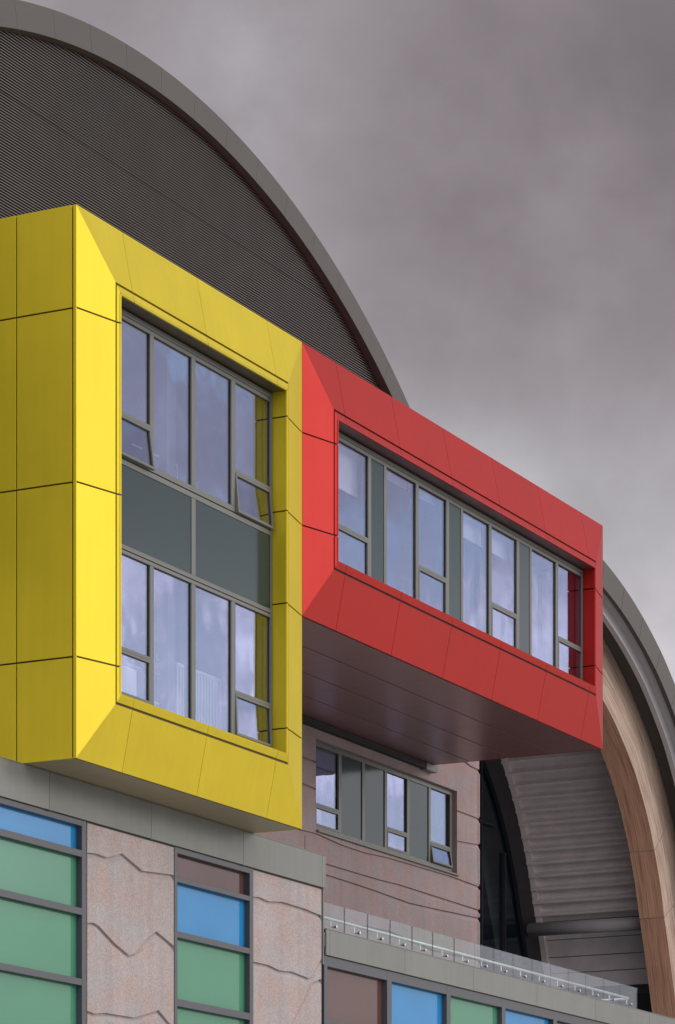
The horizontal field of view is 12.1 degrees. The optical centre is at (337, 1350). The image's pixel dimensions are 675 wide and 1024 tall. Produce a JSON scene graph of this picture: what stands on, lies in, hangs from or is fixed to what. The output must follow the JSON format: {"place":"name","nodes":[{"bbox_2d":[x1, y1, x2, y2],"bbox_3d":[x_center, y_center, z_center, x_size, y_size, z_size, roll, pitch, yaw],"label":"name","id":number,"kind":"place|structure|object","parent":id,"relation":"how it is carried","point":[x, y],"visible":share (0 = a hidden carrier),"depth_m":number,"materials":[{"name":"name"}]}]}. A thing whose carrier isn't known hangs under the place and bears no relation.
{"place":"outdoors","nodes":[
{"label":"outdoors","id":0,"kind":"place"},
{"bbox_2d":[21,0,674,682],"label":"sky","id":1,"kind":"structure","parent":0,"point":[491,183],"materials":[{"name":"grey"}]},
{"bbox_2d":[254,715,479,967],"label":"concrete building","id":2,"kind":"structure","parent":0,"point":[392,834],"depth_m":61.79,"materials":[{"name":"pink concrete"}]},
{"bbox_2d":[0,0,409,594],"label":"arched gable","id":3,"kind":"structure","parent":2,"relation":"on","point":[129,141],"depth_m":52.37,"materials":[{"name":"metal"}]},
{"bbox_2d":[316,741,452,871],"bbox_3d":[0.909,-10.440,61.324,0.163,1.680,6.188,0,0,27],"label":"window","id":4,"kind":"structure","parent":2,"relation":"in","point":[359,811],"depth_m":61.08,"materials":[{"name":"grey glass"}]},
{"bbox_2d":[302,342,602,764],"bbox_3d":[0.726,-13.730,56.379,3.888,4.310,12.493,0,0,27],"label":"red bay","id":5,"kind":"object","parent":2,"relation":"attached to","point":[482,640],"visible":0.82,"depth_m":55.56,"materials":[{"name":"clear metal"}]},
{"bbox_2d":[339,432,582,679],"bbox_3d":[2.174,-13.730,55.638,0.134,2.250,10.755,0,0,27],"label":"window","id":6,"kind":"structure","parent":5,"relation":"in","point":[374,467],"depth_m":55.25,"materials":[{"name":"grey glass"}]},
{"label":"ground","id":7,"kind":"structure","parent":0,"visible":0},
{"bbox_2d":[0,756,674,1023],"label":"podium","id":8,"kind":"object","parent":7,"relation":"on","point":[117,907],"visible":1,"depth_m":48.62,"materials":[{"name":"grey stone"}]},
{"bbox_2d":[0,204,301,832],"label":"yellow bay","id":9,"kind":"object","parent":8,"relation":"on","point":[117,549],"visible":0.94,"depth_m":45.96,"materials":[{"name":"yellow painted metal panels"},{"name":"grey aluminium"},{"name":"glass"}]},
{"bbox_2d":[120,664,136,696],"bbox_3d":[-3.182,-9.655,46.229,0.080,0.710,0.930,0,0,27],"label":"display screen","id":10,"kind":"object","parent":9,"relation":"in","point":[128,680],"visible":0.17,"depth_m":46.42,"materials":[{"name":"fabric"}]},
{"bbox_2d":[126,663,159,675],"bbox_3d":[-2.792,-9.806,48.164,0.042,1.012,1.572,0,0,27],"label":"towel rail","id":11,"kind":"object","parent":9,"relation":"in","point":[140,668],"visible":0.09,"depth_m":47.71,"materials":[{"name":"metal"}]},
{"bbox_2d":[131,443,177,478],"bbox_3d":[-3.468,-13.167,48.252,1.616,0.734,1.416,0,0,27],"label":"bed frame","id":12,"kind":"object","parent":9,"relation":"in","point":[134,445],"visible":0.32,"depth_m":47.94,"materials":[{"name":"metal"}]},
{"bbox_2d":[120,308,273,747],"bbox_3d":[-2.159,-12.047,47.037,0.209,5.615,4.978,0,0,27],"label":"window","id":13,"kind":"structure","parent":9,"relation":"in","point":[172,528],"depth_m":47.06,"materials":[{"name":"grey glass"}]},
{"bbox_2d":[175,662,221,729],"bbox_3d":[-2.131,-9.832,48.438,0.070,1.065,1.400,0,0,27],"label":"radiator","id":14,"kind":"object","parent":9,"relation":"in","point":[208,699],"visible":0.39,"depth_m":48.57,"materials":[{"name":"white metal"}]},
{"bbox_2d":[324,908,634,1004],"bbox_3d":[1.969,-7.120,59.870,2.170,0.800,14.557,0,0,27],"label":"glass balustrade","id":15,"kind":"object","parent":8,"relation":"on","point":[454,952],"visible":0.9,"depth_m":58.37,"materials":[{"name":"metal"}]},
{"bbox_2d":[478,560,674,1018],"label":"timber vault","id":16,"kind":"object","parent":7,"relation":"on","point":[577,861],"visible":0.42,"depth_m":75.70,"materials":[{"name":"wood"},{"name":"zinc"},{"name":"pale metal"}]}
]}

